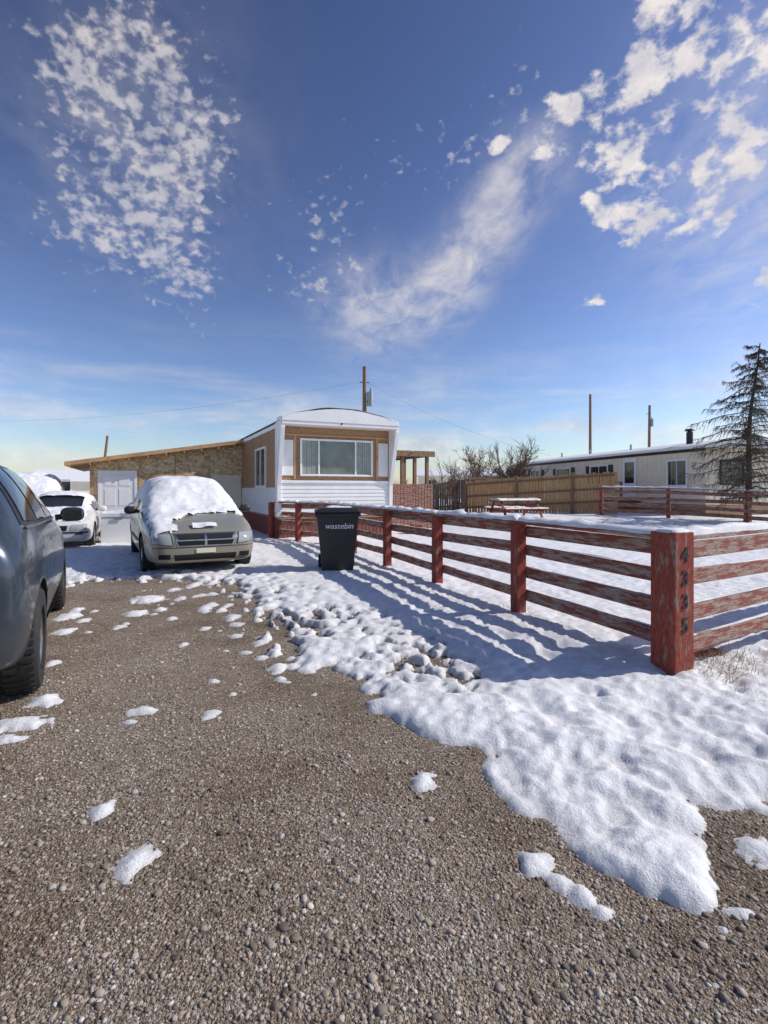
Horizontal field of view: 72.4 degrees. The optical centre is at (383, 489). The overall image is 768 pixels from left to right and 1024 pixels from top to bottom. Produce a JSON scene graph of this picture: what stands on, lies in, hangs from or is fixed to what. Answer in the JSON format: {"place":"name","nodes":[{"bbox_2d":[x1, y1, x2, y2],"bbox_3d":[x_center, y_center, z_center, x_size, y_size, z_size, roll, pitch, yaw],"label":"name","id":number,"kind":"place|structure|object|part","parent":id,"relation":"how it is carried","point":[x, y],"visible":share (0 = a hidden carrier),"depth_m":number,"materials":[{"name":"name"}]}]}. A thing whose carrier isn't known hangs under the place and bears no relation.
{"place":"outdoors","nodes":[
{"label":"outdoors","id":0,"kind":"place"},
{"bbox_2d":[241,409,398,439],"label":"roof","id":1,"kind":"structure","parent":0,"point":[341,416],"depth_m":15.54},
{"bbox_2d":[0,577,767,1023],"bbox_3d":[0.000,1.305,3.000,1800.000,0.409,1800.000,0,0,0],"label":"gravel ground","id":2,"kind":"structure","parent":0,"point":[122,591],"depth_m":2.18,"materials":[{"name":"grey gravel"}]},
{"bbox_2d":[15,472,64,495],"bbox_3d":[-12.024,0.448,17.893,2.530,2.118,5.324,0,0,-30],"label":"passenger van","id":3,"kind":"object","parent":2,"relation":"on","point":[39,483],"visible":0.27,"depth_m":17.43,"materials":[{"name":"white paint"}]},
{"bbox_2d":[0,465,84,695],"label":"suv","id":4,"kind":"object","parent":2,"relation":"on","point":[32,573],"visible":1,"depth_m":3.67,"materials":[{"name":"grey paint"}]},
{"bbox_3d":[-2.774,0.036,3.926,0.250,0.416,0.573,0,0,-29],"label":"quarter window","id":5,"kind":"part","parent":4,"relation":"part of","materials":[{"name":"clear glass"}]},
{"bbox_3d":[-3.122,0.047,4.556,0.264,0.437,0.778,0,0,-29],"label":"rear window","id":6,"kind":"part","parent":4,"relation":"part of","materials":[{"name":"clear glass"}]},
{"bbox_3d":[-3.598,0.053,5.367,0.317,0.442,0.930,0,0,-29],"label":"front window","id":7,"kind":"part","parent":4,"relation":"part of","materials":[{"name":"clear glass"}]},
{"bbox_2d":[38,490,106,545],"bbox_3d":[-8.862,0.769,14.561,2.190,1.475,4.749,0,0,-24],"label":"sedan","id":8,"kind":"object","parent":2,"relation":"on","point":[86,529],"visible":0.48,"depth_m":13.71,"materials":[{"name":"white paint"}]},
{"bbox_2d":[71,481,89,493],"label":"walls","id":9,"kind":"structure","parent":2,"relation":"on","point":[81,486],"depth_m":34.20,"materials":[{"name":"beige"}]},
{"bbox_2d":[34,469,89,480],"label":"roof","id":10,"kind":"structure","parent":9,"relation":"on","point":[75,475],"depth_m":36.05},
{"bbox_2d":[60,479,70,490],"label":"windows","id":11,"kind":"structure","parent":9,"relation":"attached to","point":[66,483],"depth_m":33.80,"materials":[{"name":"glass"}]},
{"bbox_2d":[104,436,108,456],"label":"utility pole","id":12,"kind":"object","parent":2,"relation":"on","point":[106,446],"visible":0.34,"depth_m":59.88,"materials":[{"name":"brown wood"}]},
{"bbox_2d":[100,510,130,542],"bbox_3d":[-7.200,1.023,14.300,0.880,0.915,0.712,0,0,-20],"label":"chest freezer","id":13,"kind":"object","parent":2,"relation":"on","point":[115,526],"visible":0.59,"depth_m":14.00,"materials":[{"name":"white metal"}]},
{"bbox_2d":[64,440,242,512],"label":"garage shed","id":14,"kind":"structure","parent":2,"relation":"on","point":[117,482],"depth_m":19.43,"materials":[{"name":"brown wood"}]},
{"bbox_2d":[98,470,136,510],"bbox_3d":[-9.576,0.415,18.875,1.260,2.170,0.088,0,0,-25],"label":"door","id":15,"kind":"structure","parent":14,"relation":"in","point":[117,490],"depth_m":18.87,"materials":[{"name":"white"}]},
{"bbox_2d":[124,476,252,571],"bbox_3d":[-4.272,0.601,11.264,2.410,1.810,5.070,0,0,-29],"label":"minivan","id":16,"kind":"object","parent":2,"relation":"on","point":[182,519],"visible":0.96,"depth_m":9.54,"materials":[{"name":"beige paint"}]},
{"bbox_3d":[-4.826,0.167,10.652,0.290,0.463,1.000,0,0,-29],"label":"front window","id":17,"kind":"part","parent":16,"relation":"part of","materials":[{"name":"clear glass"}]},
{"bbox_2d":[268,500,327,540],"bbox_3d":[-2.403,0.952,14.707,2.734,1.297,0.180,0,0,44],"label":"rail fence","id":18,"kind":"object","parent":2,"relation":"on","point":[297,514],"visible":0.81,"depth_m":14.64,"materials":[{"name":"red paint"}]},
{"bbox_2d":[242,511,382,538],"bbox_3d":[-4.996,1.170,23.801,3.660,0.660,16.970,0,0,-25],"label":"skirting","id":19,"kind":"object","parent":2,"relation":"on","point":[259,523],"visible":0.27,"depth_m":16.54,"materials":[{"name":"red brick"}]},
{"bbox_2d":[242,426,388,518],"bbox_3d":[-4.989,-0.520,23.787,3.660,2.800,17.000,0,0,-25],"label":"shell","id":20,"kind":"object","parent":19,"relation":"on","point":[328,431],"visible":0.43,"depth_m":16.28,"materials":[{"name":"brown wood"}]},
{"bbox_2d":[243,424,274,487],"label":"trim","id":21,"kind":"structure","parent":20,"relation":"attached to","point":[260,467],"depth_m":17.41,"materials":[{"name":"brown"}]},
{"bbox_2d":[240,407,385,439],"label":"roof snow","id":22,"kind":"structure","parent":20,"relation":"on","point":[322,409],"depth_m":15.76,"materials":[{"name":"white snow"}]},
{"bbox_2d":[242,483,388,516],"bbox_3d":[-3.571,0.310,17.491,3.120,0.980,7.048,0,0,-56],"label":"siding","id":23,"kind":"object","parent":20,"relation":"attached to","point":[257,500],"visible":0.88,"depth_m":16.23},
{"bbox_2d":[300,438,372,476],"bbox_3d":[-1.420,-0.950,16.027,2.340,1.120,0.060,0,0,-25],"label":"picture window","id":24,"kind":"structure","parent":20,"relation":"attached to","point":[336,457],"depth_m":16.05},
{"bbox_2d":[302,441,369,473],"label":"curtains","id":25,"kind":"object","parent":24,"relation":"attached to","point":[315,457],"visible":1,"depth_m":15.76,"materials":[{"name":"fabric"}]},
{"bbox_2d":[275,410,398,516],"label":"front trim","id":26,"kind":"structure","parent":20,"relation":"attached to","point":[285,457],"depth_m":15.53,"materials":[{"name":"white"}]},
{"bbox_2d":[314,506,360,570],"bbox_3d":[-0.860,0.895,9.576,0.812,1.189,0.924,0,0,-8],"label":"wheeled trash bin","id":27,"kind":"object","parent":2,"relation":"on","point":[337,529],"visible":0.99,"depth_m":9.22,"materials":[{"name":"black plastic"}]},
{"bbox_2d":[360,366,372,411],"bbox_3d":[-1.098,-3.100,33.000,0.855,9.200,0.400,0,0,0],"label":"utility pole","id":28,"kind":"object","parent":2,"relation":"on","point":[367,399],"visible":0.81,"depth_m":32.89,"materials":[{"name":"brown wood"}]},
{"bbox_2d":[27,381,361,420],"bbox_3d":[-20.613,-6.080,39.000,40.590,1.447,0.008,0,0,17],"label":"power line","id":29,"kind":"object","parent":28,"relation":"attached to","point":[195,407],"visible":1,"depth_m":36.59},
{"bbox_2d":[0,490,767,1010],"bbox_3d":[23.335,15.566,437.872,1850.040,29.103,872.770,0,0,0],"label":"snow cover","id":30,"kind":"object","parent":2,"relation":"on","point":[610,750],"visible":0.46,"depth_m":3.87,"materials":[{"name":"white snow"}]},
{"bbox_2d":[406,524,422,533],"bbox_3d":[1.050,1.290,17.000,0.826,0.300,0.476,0,0,-10],"label":"red sled","id":31,"kind":"object","parent":30,"relation":"on","point":[417,525],"visible":0.32,"depth_m":16.85,"materials":[{"name":"plastic"}]},
{"bbox_2d":[392,450,434,527],"bbox_3d":[-0.035,0.049,20.232,2.330,2.902,4.252,0,0,-25],"label":"porch","id":32,"kind":"object","parent":2,"relation":"on","point":[405,494],"visible":0.45,"depth_m":18.63,"materials":[{"name":"red brick"}]},
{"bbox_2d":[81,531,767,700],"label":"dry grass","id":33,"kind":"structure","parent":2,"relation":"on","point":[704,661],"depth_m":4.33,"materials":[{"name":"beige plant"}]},
{"bbox_2d":[418,479,468,510],"bbox_3d":[3.228,0.442,29.151,3.250,2.013,0.132,0,0,31],"label":"board fence","id":34,"kind":"object","parent":2,"relation":"on","point":[442,506],"visible":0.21,"depth_m":28.97,"materials":[{"name":"brown wood"}]},
{"bbox_2d":[418,475,493,498],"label":"walls","id":35,"kind":"structure","parent":2,"relation":"on","point":[421,479],"depth_m":57.91,"materials":[{"name":"beige"}]},
{"bbox_2d":[429,455,496,509],"bbox_3d":[3.968,-0.338,28.934,4.237,3.176,2.939,0,0,-31],"label":"bare shrub","id":36,"kind":"object","parent":2,"relation":"on","point":[445,490],"visible":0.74,"depth_m":28.38,"materials":[{"name":"brown plant"}]},
{"bbox_2d":[453,452,500,484],"bbox_3d":[5.857,-0.637,33.164,3.325,3.649,4.903,0,0,22],"label":"bare shrub","id":37,"kind":"object","parent":2,"relation":"on","point":[482,467],"visible":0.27,"depth_m":32.25,"materials":[{"name":"brown plant"}]},
{"bbox_2d":[326,501,660,640],"bbox_3d":[0.450,0.947,9.021,0.180,1.306,10.280,0,0,-22],"label":"rail fence","id":38,"kind":"object","parent":2,"relation":"on","point":[633,538],"visible":0.8,"depth_m":6.05,"materials":[{"name":"red paint"}]},
{"bbox_2d":[453,442,536,481],"bbox_3d":[6.673,-0.821,30.734,4.851,4.037,5.404,0,0,20],"label":"bare tree","id":39,"kind":"object","parent":2,"relation":"on","point":[472,462],"visible":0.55,"depth_m":30.01,"materials":[{"name":"brown plant"}]},
{"bbox_2d":[468,475,541,506],"bbox_3d":[6.823,0.166,29.151,4.792,1.891,0.132,0,0,-20],"label":"board fence","id":40,"kind":"object","parent":2,"relation":"on","point":[470,478],"visible":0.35,"depth_m":28.97,"materials":[{"name":"brown wood"}]},
{"bbox_2d":[478,435,550,477],"bbox_3d":[7.522,-1.036,30.548,4.327,4.424,5.602,0,0,0],"label":"bare tree","id":41,"kind":"object","parent":2,"relation":"on","point":[521,450],"visible":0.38,"depth_m":30.57,"materials":[{"name":"brown plant"}]},
{"bbox_2d":[482,498,549,517],"bbox_3d":[5.000,0.757,20.001,1.900,0.857,1.728,0,0,-18],"label":"picnic table","id":42,"kind":"object","parent":2,"relation":"on","point":[503,509],"visible":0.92,"depth_m":19.68,"materials":[{"name":"red paint"}]},
{"bbox_2d":[464,472,617,513],"bbox_3d":[6.760,0.221,23.334,6.621,1.905,0.132,0,0,28],"label":"board fence","id":43,"kind":"object","parent":2,"relation":"on","point":[489,489],"visible":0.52,"depth_m":23.09,"materials":[{"name":"brown wood"}]},
{"bbox_2d":[589,394,591,452],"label":"utility pole","id":44,"kind":"object","parent":2,"relation":"on","point":[590,421],"visible":0.66,"depth_m":61.89,"materials":[{"name":"brown wood"}]},
{"bbox_2d":[518,448,767,514],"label":"walls","id":45,"kind":"structure","parent":2,"relation":"on","point":[651,470],"depth_m":22.47,"materials":[{"name":"beige"}]},
{"bbox_2d":[526,448,744,503],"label":"openings","id":46,"kind":"object","parent":45,"relation":"attached to","point":[629,471],"visible":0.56,"depth_m":24.75,"materials":[{"name":"glass"}]},
{"bbox_2d":[513,438,767,464],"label":"roof","id":47,"kind":"structure","parent":45,"relation":"on","point":[640,452],"depth_m":23.44,"materials":[{"name":"white metal"}]},
{"bbox_2d":[561,429,693,456],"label":"flues","id":48,"kind":"object","parent":47,"relation":"on","point":[689,438],"visible":0.7,"depth_m":22.33,"materials":[{"name":"black metal"}]},
{"bbox_2d":[646,405,653,446],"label":"utility pole","id":49,"kind":"object","parent":2,"relation":"on","point":[650,422],"visible":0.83,"depth_m":61.87,"materials":[{"name":"brown wood"}]},
{"bbox_2d":[651,528,693,674],"bbox_3d":[2.321,0.954,4.227,0.218,1.292,0.236,0,0,-22],"label":"corner post","id":50,"kind":"object","parent":2,"relation":"on","point":[672,601],"visible":0.99,"depth_m":4.14,"materials":[{"name":"red paint"}]},
{"bbox_2d":[599,486,767,522],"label":"rail fence","id":51,"kind":"object","parent":2,"relation":"on","point":[668,506],"visible":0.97,"depth_m":19.09,"materials":[{"name":"red paint"}]},
{"bbox_2d":[694,647,721,657],"bbox_3d":[2.806,1.440,4.601,0.400,0.065,0.120,0,0,-25],"label":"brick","id":52,"kind":"object","parent":2,"relation":"on","point":[701,652],"visible":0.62,"depth_m":4.58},
{"bbox_2d":[680,343,767,521],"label":"spruce tree","id":53,"kind":"object","parent":2,"relation":"on","point":[748,435],"visible":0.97,"depth_m":18.27,"materials":[{"name":"green plant"}]},
{"bbox_2d":[685,521,767,649],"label":"rail fence","id":54,"kind":"object","parent":2,"relation":"on","point":[704,607],"visible":0.83,"depth_m":4.52,"materials":[{"name":"red paint"}]},
{"bbox_2d":[0,0,767,484],"label":"sky","id":55,"kind":"structure","parent":0,"point":[509,214],"materials":[{"name":"blue"}]},
{"bbox_2d":[417,468,513,476],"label":"roof","id":56,"kind":"structure","parent":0,"point":[421,471],"depth_m":58.89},
{"bbox_2d":[515,437,767,463],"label":"roof snow","id":57,"kind":"structure","parent":0,"point":[640,449],"depth_m":25.66,"materials":[{"name":"white snow"}]}
]}

